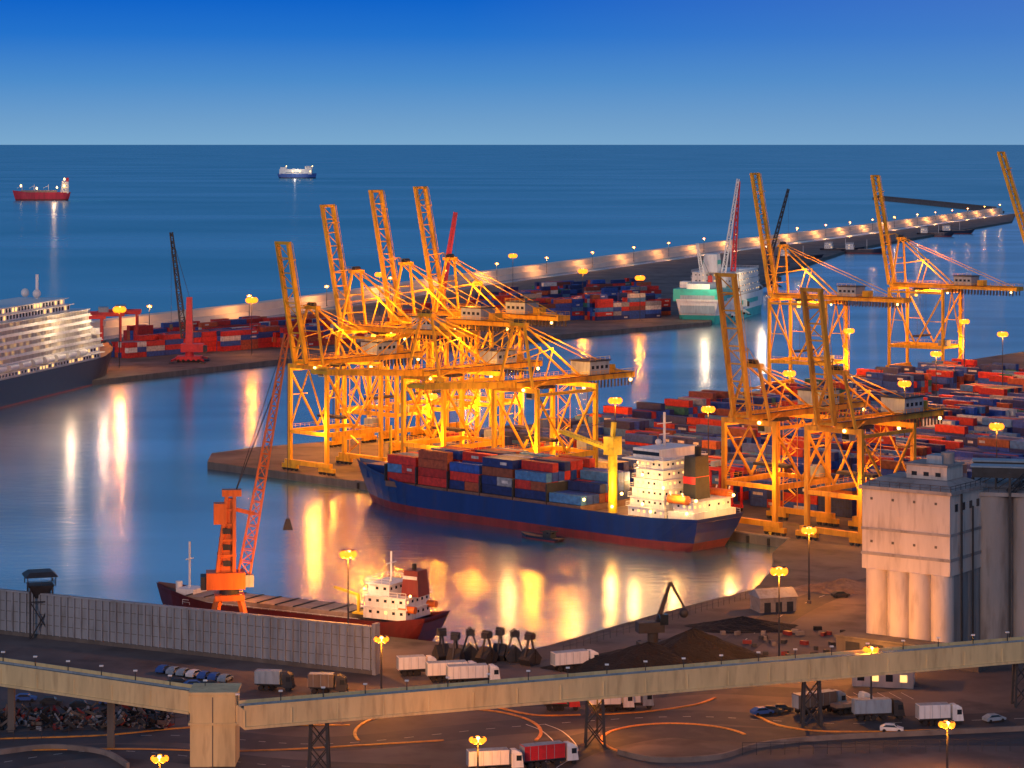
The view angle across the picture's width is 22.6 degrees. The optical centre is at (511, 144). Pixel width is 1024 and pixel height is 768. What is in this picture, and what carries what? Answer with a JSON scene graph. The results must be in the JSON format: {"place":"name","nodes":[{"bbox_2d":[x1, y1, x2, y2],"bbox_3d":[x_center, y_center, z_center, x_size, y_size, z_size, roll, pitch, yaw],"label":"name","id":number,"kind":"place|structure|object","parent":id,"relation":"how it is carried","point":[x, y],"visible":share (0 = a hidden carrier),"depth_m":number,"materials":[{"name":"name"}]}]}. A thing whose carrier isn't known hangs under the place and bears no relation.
{"place":"outdoors","nodes":[
{"label":"outdoors","id":0,"kind":"place"},
{"bbox_2d":[0,212,1023,649],"bbox_3d":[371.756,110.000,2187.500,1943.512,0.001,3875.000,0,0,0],"label":"harbour water","id":1,"kind":"structure","parent":0,"point":[110,490],"depth_m":820.31,"materials":[{"name":"liquid"}]},
{"bbox_2d":[0,274,112,408],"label":"cruise ship","id":2,"kind":"object","parent":1,"relation":"on","point":[51,346],"visible":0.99,"depth_m":1118.23,"materials":[{"name":"white paint"}]},
{"bbox_2d":[156,541,449,640],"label":"cargo coaster ship","id":3,"kind":"object","parent":1,"relation":"on","point":[396,607],"visible":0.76,"depth_m":565.29,"materials":[{"name":"metal"}]},
{"bbox_2d":[357,412,742,551],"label":"container ship","id":4,"kind":"object","parent":1,"relation":"on","point":[674,501],"visible":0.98,"depth_m":723.81,"materials":[{"name":"blue paint"}]},
{"bbox_2d":[673,245,762,323],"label":"ship","id":5,"kind":"object","parent":1,"relation":"on","point":[696,299],"visible":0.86,"depth_m":1583.43,"materials":[{"name":"teal paint"}]},
{"bbox_2d":[0,145,1023,320],"bbox_3d":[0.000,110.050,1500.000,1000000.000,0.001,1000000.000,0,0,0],"label":"sea","id":6,"kind":"structure","parent":0,"point":[227,215],"depth_m":4752.01,"materials":[{"name":"liquid"}]},
{"bbox_2d":[13,178,70,200],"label":"bulk carrier ship","id":7,"kind":"object","parent":6,"relation":"on","point":[42,195],"visible":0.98,"depth_m":4990.11,"materials":[{"name":"red paint"}]},
{"bbox_2d":[278,166,316,177],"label":"car carrier ship","id":8,"kind":"object","parent":6,"relation":"on","point":[306,172],"visible":0.95,"depth_m":8237.75,"materials":[{"name":"blue paint"}]},
{"bbox_2d":[90,208,1003,336],"bbox_3d":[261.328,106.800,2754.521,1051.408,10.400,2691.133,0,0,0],"label":"breakwater wall","id":9,"kind":"structure","parent":6,"relation":"in","point":[259,308],"depth_m":2107.01,"materials":[{"name":"concrete"}]},
{"bbox_2d":[872,196,996,209],"bbox_3d":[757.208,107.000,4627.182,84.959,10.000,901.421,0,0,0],"label":"breakwater","id":10,"kind":"object","parent":6,"relation":"in","point":[935,203],"visible":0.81,"depth_m":4558.18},
{"bbox_2d":[0,352,1023,767],"bbox_3d":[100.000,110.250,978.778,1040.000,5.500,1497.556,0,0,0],"label":"ground","id":11,"kind":"structure","parent":0,"point":[988,690],"depth_m":512.20,"materials":[{"name":"asphalt"}]},
{"bbox_2d":[22,568,57,638],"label":"loading hopper","id":12,"kind":"object","parent":11,"relation":"on","point":[35,588],"visible":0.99,"depth_m":556.61,"materials":[{"name":"metal"}]},
{"bbox_2d":[0,701,174,731],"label":"scrap pile","id":13,"kind":"object","parent":11,"relation":"on","point":[37,716],"visible":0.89,"depth_m":474.37,"materials":[{"name":"metal"}]},
{"bbox_2d":[0,588,379,674],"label":"screen wall","id":14,"kind":"structure","parent":11,"relation":"on","point":[312,643],"depth_m":538.59,"materials":[{"name":"concrete"}]},
{"bbox_2d":[200,334,292,612],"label":"grab crane","id":15,"kind":"object","parent":11,"relation":"on","point":[227,579],"visible":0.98,"depth_m":555.84,"materials":[{"name":"metal"}]},
{"bbox_2d":[254,669,295,690],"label":"semi truck","id":16,"kind":"object","parent":11,"relation":"on","point":[270,679],"visible":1,"depth_m":503.16,"materials":[{"name":"metal"}]},
{"bbox_2d":[308,672,348,693],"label":"semi truck","id":17,"kind":"object","parent":11,"relation":"on","point":[317,681],"visible":0.88,"depth_m":500.16,"materials":[{"name":"metal"}]},
{"bbox_2d":[274,241,422,475],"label":"gantry crane","id":18,"kind":"object","parent":11,"relation":"on","point":[366,358],"visible":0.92,"depth_m":843.42,"materials":[{"name":"orange paint"}]},
{"bbox_2d":[320,204,477,452],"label":"gantry crane","id":19,"kind":"object","parent":11,"relation":"on","point":[425,331],"visible":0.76,"depth_m":908.20,"materials":[{"name":"orange paint"}]},
{"bbox_2d":[396,654,436,675],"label":"semi truck","id":20,"kind":"object","parent":11,"relation":"on","point":[410,665],"visible":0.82,"depth_m":517.39,"materials":[{"name":"white paint"}]},
{"bbox_2d":[310,309,542,452],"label":"gantry crane","id":21,"kind":"object","parent":11,"relation":"on","point":[518,361],"visible":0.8,"depth_m":806.29,"materials":[{"name":"orange paint"}]},
{"bbox_2d":[368,190,525,440],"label":"gantry crane","id":22,"kind":"object","parent":11,"relation":"on","point":[476,316],"visible":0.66,"depth_m":927.77,"materials":[{"name":"orange paint"}]},
{"bbox_2d":[425,660,475,681],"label":"semi truck","id":23,"kind":"object","parent":11,"relation":"on","point":[435,671],"visible":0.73,"depth_m":511.40,"materials":[{"name":"white paint"}]},
{"bbox_2d":[446,663,499,682],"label":"semi truck","id":24,"kind":"object","parent":11,"relation":"on","point":[456,673],"visible":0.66,"depth_m":508.72,"materials":[{"name":"white paint"}]},
{"bbox_2d":[475,630,497,664],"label":"clamshell grab","id":25,"kind":"object","parent":11,"relation":"on","point":[487,655],"visible":0.97,"depth_m":529.62,"materials":[{"name":"metal"}]},
{"bbox_2d":[0,697,980,751],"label":"road marking","id":26,"kind":"structure","parent":11,"relation":"on","point":[537,738],"depth_m":468.77,"materials":[{"name":"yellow paint"}]},
{"bbox_2d":[413,186,569,435],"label":"gantry crane","id":27,"kind":"object","parent":11,"relation":"on","point":[532,310],"visible":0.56,"depth_m":943.84,"materials":[{"name":"orange paint"}]},
{"bbox_2d":[0,631,1023,767],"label":"conveyor gallery viaduct","id":28,"kind":"object","parent":11,"relation":"on","point":[221,714],"visible":1,"depth_m":455.11,"materials":[{"name":"beige concrete"}]},
{"bbox_2d":[504,628,522,662],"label":"clamshell grab","id":29,"kind":"object","parent":11,"relation":"on","point":[513,653],"visible":0.98,"depth_m":531.06,"materials":[{"name":"metal"}]},
{"bbox_2d":[407,319,634,467],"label":"gantry crane","id":30,"kind":"object","parent":11,"relation":"on","point":[590,369],"visible":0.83,"depth_m":778.96,"materials":[{"name":"orange paint"}]},
{"bbox_2d":[518,631,541,666],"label":"clamshell grab","id":31,"kind":"object","parent":11,"relation":"on","point":[530,657],"visible":1,"depth_m":527.95,"materials":[{"name":"metal"}]},
{"bbox_2d":[479,425,592,451],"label":"container stack","id":32,"kind":"object","parent":11,"relation":"on","point":[522,431],"visible":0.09,"depth_m":862.52,"materials":[{"name":"paint"}]},
{"bbox_2d":[550,649,598,671],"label":"semi truck","id":33,"kind":"object","parent":11,"relation":"on","point":[564,659],"visible":0.91,"depth_m":522.37,"materials":[{"name":"white paint"}]},
{"bbox_2d":[540,450,637,485],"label":"container stack","id":34,"kind":"object","parent":11,"relation":"on","point":[626,464],"visible":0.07,"depth_m":806.11,"materials":[{"name":"paint"}]},
{"bbox_2d":[575,405,631,423],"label":"container stack","id":35,"kind":"object","parent":11,"relation":"on","point":[609,412],"visible":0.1,"depth_m":944.62,"materials":[{"name":"paint"}]},
{"bbox_2d":[589,697,634,710],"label":"semi truck","id":36,"kind":"object","parent":11,"relation":"on","point":[612,704],"visible":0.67,"depth_m":484.98,"materials":[{"name":"white paint"}]},
{"bbox_2d":[573,417,680,441],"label":"container stack","id":37,"kind":"object","parent":11,"relation":"on","point":[624,425],"visible":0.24,"depth_m":898.25,"materials":[{"name":"paint"}]},
{"bbox_2d":[562,642,692,672],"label":"coal heap","id":38,"kind":"object","parent":11,"relation":"on","point":[651,653],"visible":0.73,"depth_m":521.08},
{"bbox_2d":[632,401,673,421],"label":"container stack","id":39,"kind":"object","parent":11,"relation":"on","point":[649,410],"visible":0.34,"depth_m":958.08,"materials":[{"name":"paint"}]},
{"bbox_2d":[635,581,688,644],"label":"material handler","id":40,"kind":"object","parent":11,"relation":"on","point":[652,629],"visible":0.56,"depth_m":544.94,"materials":[{"name":"metal"}]},
{"bbox_2d":[625,432,741,455],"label":"container stack","id":41,"kind":"object","parent":11,"relation":"on","point":[647,438],"visible":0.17,"depth_m":849.36,"materials":[{"name":"paint"}]},
{"bbox_2d":[664,396,710,417],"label":"container stack","id":42,"kind":"object","parent":11,"relation":"on","point":[687,406],"visible":0.36,"depth_m":973.12,"materials":[{"name":"paint"}]},
{"bbox_2d":[634,459,764,500],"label":"container stack","id":43,"kind":"object","parent":11,"relation":"on","point":[746,490],"visible":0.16,"depth_m":774.10,"materials":[{"name":"paint"}]},
{"bbox_2d":[661,415,748,425],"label":"container stack","id":44,"kind":"object","parent":11,"relation":"on","point":[714,420],"visible":0.07,"depth_m":935.23,"materials":[{"name":"paint"}]},
{"bbox_2d":[656,628,765,662],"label":"coal heap","id":45,"kind":"object","parent":11,"relation":"on","point":[693,645],"visible":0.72,"depth_m":525.85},
{"bbox_2d":[689,389,753,414],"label":"container stack","id":46,"kind":"object","parent":11,"relation":"on","point":[719,399],"visible":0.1,"depth_m":1000.35,"materials":[{"name":"paint"}]},
{"bbox_2d":[709,460,743,511],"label":"straddle carrier","id":47,"kind":"object","parent":11,"relation":"on","point":[716,465],"visible":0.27,"depth_m":748.67,"materials":[{"name":"red paint"}]},
{"bbox_2d":[694,424,760,444],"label":"container stack","id":48,"kind":"object","parent":11,"relation":"on","point":[733,430],"visible":0.06,"depth_m":874.24,"materials":[{"name":"paint"}]},
{"bbox_2d":[684,616,798,633],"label":"coal heap","id":49,"kind":"object","parent":11,"relation":"on","point":[743,624],"visible":0.98,"depth_m":566.69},
{"bbox_2d":[708,452,812,478],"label":"container stack","id":50,"kind":"object","parent":11,"relation":"on","point":[747,457],"visible":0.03,"depth_m":796.95,"materials":[{"name":"paint"}]},
{"bbox_2d":[727,424,832,444],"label":"container stack","id":51,"kind":"object","parent":11,"relation":"on","point":[791,434],"visible":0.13,"depth_m":878.00,"materials":[{"name":"paint"}]},
{"bbox_2d":[720,626,845,655],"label":"yard debris","id":52,"kind":"object","parent":11,"relation":"on","point":[772,642],"visible":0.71,"depth_m":554.27,"materials":[{"name":"metal"}]},
{"bbox_2d":[715,273,867,535],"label":"gantry crane","id":53,"kind":"object","parent":11,"relation":"on","point":[802,409],"visible":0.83,"depth_m":713.21,"materials":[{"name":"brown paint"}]},
{"bbox_2d":[733,443,856,477],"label":"container stack","id":54,"kind":"object","parent":11,"relation":"on","point":[836,455],"visible":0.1,"depth_m":814.07,"materials":[{"name":"paint"}]},
{"bbox_2d":[750,473,856,517],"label":"container stack","id":55,"kind":"object","parent":11,"relation":"on","point":[842,507],"visible":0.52,"depth_m":747.98,"materials":[{"name":"paint"}]},
{"bbox_2d":[792,689,846,713],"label":"semi truck","id":56,"kind":"object","parent":11,"relation":"on","point":[829,696],"visible":0.65,"depth_m":483.67,"materials":[{"name":"metal"}]},
{"bbox_2d":[617,726,1023,762],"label":"crash barrier","id":57,"kind":"object","parent":11,"relation":"on","point":[701,758],"visible":0.97,"depth_m":460.83,"materials":[{"name":"metal"}]},
{"bbox_2d":[794,578,865,593],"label":"gravel heap","id":58,"kind":"object","parent":11,"relation":"on","point":[850,586],"visible":0.77,"depth_m":616.17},
{"bbox_2d":[750,173,910,383],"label":"gantry crane","id":59,"kind":"object","parent":11,"relation":"on","point":[855,293],"visible":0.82,"depth_m":1115.74,"materials":[{"name":"orange paint"}]},
{"bbox_2d":[780,435,902,456],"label":"container stack","id":60,"kind":"object","parent":11,"relation":"on","point":[844,446],"visible":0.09,"depth_m":835.78,"materials":[{"name":"paint"}]},
{"bbox_2d":[795,287,944,545],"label":"gantry crane","id":61,"kind":"object","parent":11,"relation":"on","point":[897,408],"visible":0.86,"depth_m":693.90,"materials":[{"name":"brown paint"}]},
{"bbox_2d":[742,738,1023,754],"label":"metal fence","id":62,"kind":"object","parent":11,"relation":"on","point":[827,747],"visible":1,"depth_m":451.69,"materials":[{"name":"metal"}]},
{"bbox_2d":[842,368,931,393],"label":"container stack","id":63,"kind":"object","parent":11,"relation":"on","point":[921,382],"visible":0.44,"depth_m":1080.20,"materials":[{"name":"paint"}]},
{"bbox_2d":[840,431,944,456],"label":"container stack","id":64,"kind":"object","parent":11,"relation":"on","point":[924,449],"visible":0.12,"depth_m":849.14,"materials":[{"name":"paint"}]},
{"bbox_2d":[852,453,971,480],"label":"container stack","id":65,"kind":"object","parent":11,"relation":"on","point":[889,463],"visible":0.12,"depth_m":786.67,"materials":[{"name":"paint"}]},
{"bbox_2d":[875,365,963,393],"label":"container stack","id":66,"kind":"object","parent":11,"relation":"on","point":[950,378],"visible":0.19,"depth_m":1098.38,"materials":[{"name":"paint"}]},
{"bbox_2d":[887,430,977,449],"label":"container stack","id":67,"kind":"object","parent":11,"relation":"on","point":[949,442],"visible":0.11,"depth_m":868.68,"materials":[{"name":"paint"}]},
{"bbox_2d":[870,175,1022,366],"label":"gantry crane","id":68,"kind":"object","parent":11,"relation":"on","point":[965,282],"visible":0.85,"depth_m":1201.35,"materials":[{"name":"orange paint"}]},
{"bbox_2d":[915,362,981,383],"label":"container stack","id":69,"kind":"object","parent":11,"relation":"on","point":[970,375],"visible":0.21,"depth_m":1116.29,"materials":[{"name":"paint"}]},
{"bbox_2d":[928,401,988,416],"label":"container stack","id":70,"kind":"object","parent":11,"relation":"on","point":[972,409],"visible":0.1,"depth_m":947.38,"materials":[{"name":"paint"}]},
{"bbox_2d":[916,418,1019,437],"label":"container stack","id":71,"kind":"object","parent":11,"relation":"on","point":[950,427],"visible":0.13,"depth_m":885.87,"materials":[{"name":"paint"}]},
{"bbox_2d":[927,394,1016,416],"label":"container stack","id":72,"kind":"object","parent":11,"relation":"on","point":[994,410],"visible":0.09,"depth_m":975.08,"materials":[{"name":"paint"}]},
{"bbox_2d":[932,358,1023,371],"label":"container stack","id":73,"kind":"object","parent":11,"relation":"on","point":[993,366],"visible":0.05,"depth_m":1134.15,"materials":[{"name":"paint"}]},
{"bbox_2d":[939,383,1022,396],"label":"container stack","id":74,"kind":"object","parent":11,"relation":"on","point":[979,390],"visible":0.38,"depth_m":1052.16,"materials":[{"name":"paint"}]},
{"bbox_2d":[944,414,1023,437],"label":"container stack","id":75,"kind":"object","parent":11,"relation":"on","point":[982,423],"visible":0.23,"depth_m":906.39,"materials":[{"name":"paint"}]},
{"bbox_2d":[945,447,1023,458],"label":"container stack","id":76,"kind":"object","parent":11,"relation":"on","point":[969,452],"visible":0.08,"depth_m":828.14,"materials":[{"name":"paint"}]},
{"bbox_2d":[970,458,1023,639],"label":"grain silos","id":77,"kind":"object","parent":11,"relation":"on","point":[1001,494],"visible":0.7,"depth_m":542.19,"materials":[{"name":"grey concrete"}]},
{"bbox_2d":[978,371,1023,386],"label":"container stack","id":78,"kind":"object","parent":11,"relation":"on","point":[995,378],"visible":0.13,"depth_m":1075.31,"materials":[{"name":"paint"}]},
{"bbox_2d":[978,435,1023,453],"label":"container stack","id":79,"kind":"object","parent":11,"relation":"on","point":[1010,444],"visible":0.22,"depth_m":842.25,"materials":[{"name":"paint"}]},
{"bbox_2d":[997,151,1023,242],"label":"gantry crane","id":80,"kind":"object","parent":11,"relation":"on","point":[1013,185],"visible":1,"depth_m":1344.11,"materials":[{"name":"orange paint"}]},
{"bbox_2d":[0,578,1023,767],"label":"road","id":81,"kind":"structure","parent":0,"point":[624,736],"depth_m":466.92,"materials":[{"name":"asphalt"}]},
{"bbox_2d":[0,744,129,767],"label":"crash barrier","id":82,"kind":"object","parent":81,"relation":"on","point":[117,758],"visible":1,"depth_m":452.43,"materials":[{"name":"metal"}]},
{"bbox_2d":[466,747,524,767],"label":"semi truck","id":83,"kind":"object","parent":81,"relation":"on","point":[501,757],"visible":0.96,"depth_m":437.56,"materials":[{"name":"white paint"}]},
{"bbox_2d":[520,740,578,767],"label":"semi truck","id":84,"kind":"object","parent":81,"relation":"on","point":[537,754],"visible":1,"depth_m":441.98,"materials":[{"name":"red paint"}]},
{"bbox_2d":[749,587,797,612],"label":"site hut","id":85,"kind":"object","parent":81,"relation":"on","point":[763,600],"visible":0.93,"depth_m":588.62,"materials":[{"name":"metal"}]},
{"bbox_2d":[851,697,904,720],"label":"semi truck","id":86,"kind":"object","parent":81,"relation":"on","point":[882,708],"visible":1,"depth_m":477.38,"materials":[{"name":"metal"}]},
{"bbox_2d":[852,672,914,688],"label":"gatehouse","id":87,"kind":"object","parent":81,"relation":"on","point":[905,680],"visible":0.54,"depth_m":506.23,"materials":[{"name":"paint"}]},
{"bbox_2d":[915,702,963,725],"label":"semi truck","id":88,"kind":"object","parent":81,"relation":"on","point":[929,713],"visible":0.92,"depth_m":473.26,"materials":[{"name":"white paint"}]},
{"bbox_2d":[0,0,1023,144],"label":"sky","id":89,"kind":"structure","parent":0,"point":[73,72],"materials":[{"name":"blue"}]},
{"bbox_2d":[92,213,1014,385],"bbox_3d":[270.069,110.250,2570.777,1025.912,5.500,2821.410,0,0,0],"label":"terminal ground","id":90,"kind":"structure","parent":0,"point":[666,277],"depth_m":1606.67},
{"bbox_2d":[111,329,221,357],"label":"container stack","id":91,"kind":"object","parent":90,"relation":"on","point":[150,345],"visible":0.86,"depth_m":1302.35,"materials":[{"name":"paint"}]},
{"bbox_2d":[169,232,209,362],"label":"mobile harbour crane","id":92,"kind":"object","parent":90,"relation":"on","point":[189,347],"visible":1,"depth_m":1263.25,"materials":[{"name":"red paint"}]},
{"bbox_2d":[123,316,266,340],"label":"container stack","id":93,"kind":"object","parent":90,"relation":"on","point":[129,332],"visible":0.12,"depth_m":1382.62,"materials":[{"name":"paint"}]},
{"bbox_2d":[213,325,279,351],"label":"container stack","id":94,"kind":"object","parent":90,"relation":"on","point":[234,339],"visible":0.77,"depth_m":1338.47,"materials":[{"name":"paint"}]},
{"bbox_2d":[193,313,325,329],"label":"container stack","id":95,"kind":"object","parent":90,"relation":"on","point":[311,318],"visible":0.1,"depth_m":1417.98,"materials":[{"name":"paint"}]},
{"bbox_2d":[276,319,409,347],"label":"container stack","id":96,"kind":"object","parent":90,"relation":"on","point":[312,340],"visible":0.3,"depth_m":1364.61,"materials":[{"name":"paint"}]},
{"bbox_2d":[436,212,457,340],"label":"mobile harbour crane","id":97,"kind":"object","parent":90,"relation":"on","point":[451,235],"visible":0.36,"depth_m":1406.93,"materials":[{"name":"red paint"}]},
{"bbox_2d":[459,292,547,311],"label":"container stack","id":98,"kind":"object","parent":90,"relation":"on","point":[502,298],"visible":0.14,"depth_m":1610.58,"materials":[{"name":"paint"}]},
{"bbox_2d":[489,284,583,297],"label":"container stack","id":99,"kind":"object","parent":90,"relation":"on","point":[564,291],"visible":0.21,"depth_m":1701.87,"materials":[{"name":"paint"}]},
{"bbox_2d":[524,296,582,321],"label":"container stack","id":100,"kind":"object","parent":90,"relation":"on","point":[572,307],"visible":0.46,"depth_m":1564.23,"materials":[{"name":"paint"}]},
{"bbox_2d":[532,278,650,289],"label":"container stack","id":101,"kind":"object","parent":90,"relation":"on","point":[601,283],"visible":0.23,"depth_m":1828.77,"materials":[{"name":"paint"}]},
{"bbox_2d":[569,285,660,301],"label":"container stack","id":102,"kind":"object","parent":90,"relation":"on","point":[611,291],"visible":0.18,"depth_m":1697.62,"materials":[{"name":"paint"}]},
{"bbox_2d":[582,292,660,320],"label":"container stack","id":103,"kind":"object","parent":90,"relation":"on","point":[603,307],"visible":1,"depth_m":1569.62,"materials":[{"name":"paint"}]},
{"bbox_2d":[721,179,739,317],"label":"mobile harbour crane","id":104,"kind":"object","parent":90,"relation":"on","point":[730,235],"visible":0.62,"depth_m":1587.50,"materials":[{"name":"white paint"}]},
{"bbox_2d":[730,181,750,314],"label":"mobile harbour crane","id":105,"kind":"object","parent":90,"relation":"on","point":[745,302],"visible":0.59,"depth_m":1619.29,"materials":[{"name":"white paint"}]},
{"bbox_2d":[761,189,789,287],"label":"mobile harbour crane","id":106,"kind":"object","parent":90,"relation":"on","point":[778,278],"visible":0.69,"depth_m":1918.34,"materials":[{"name":"metal"}]},
{"bbox_2d":[834,451,988,671],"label":"silo building","id":107,"kind":"structure","parent":0,"point":[921,528],"depth_m":536.94,"materials":[{"name":"grey concrete"}]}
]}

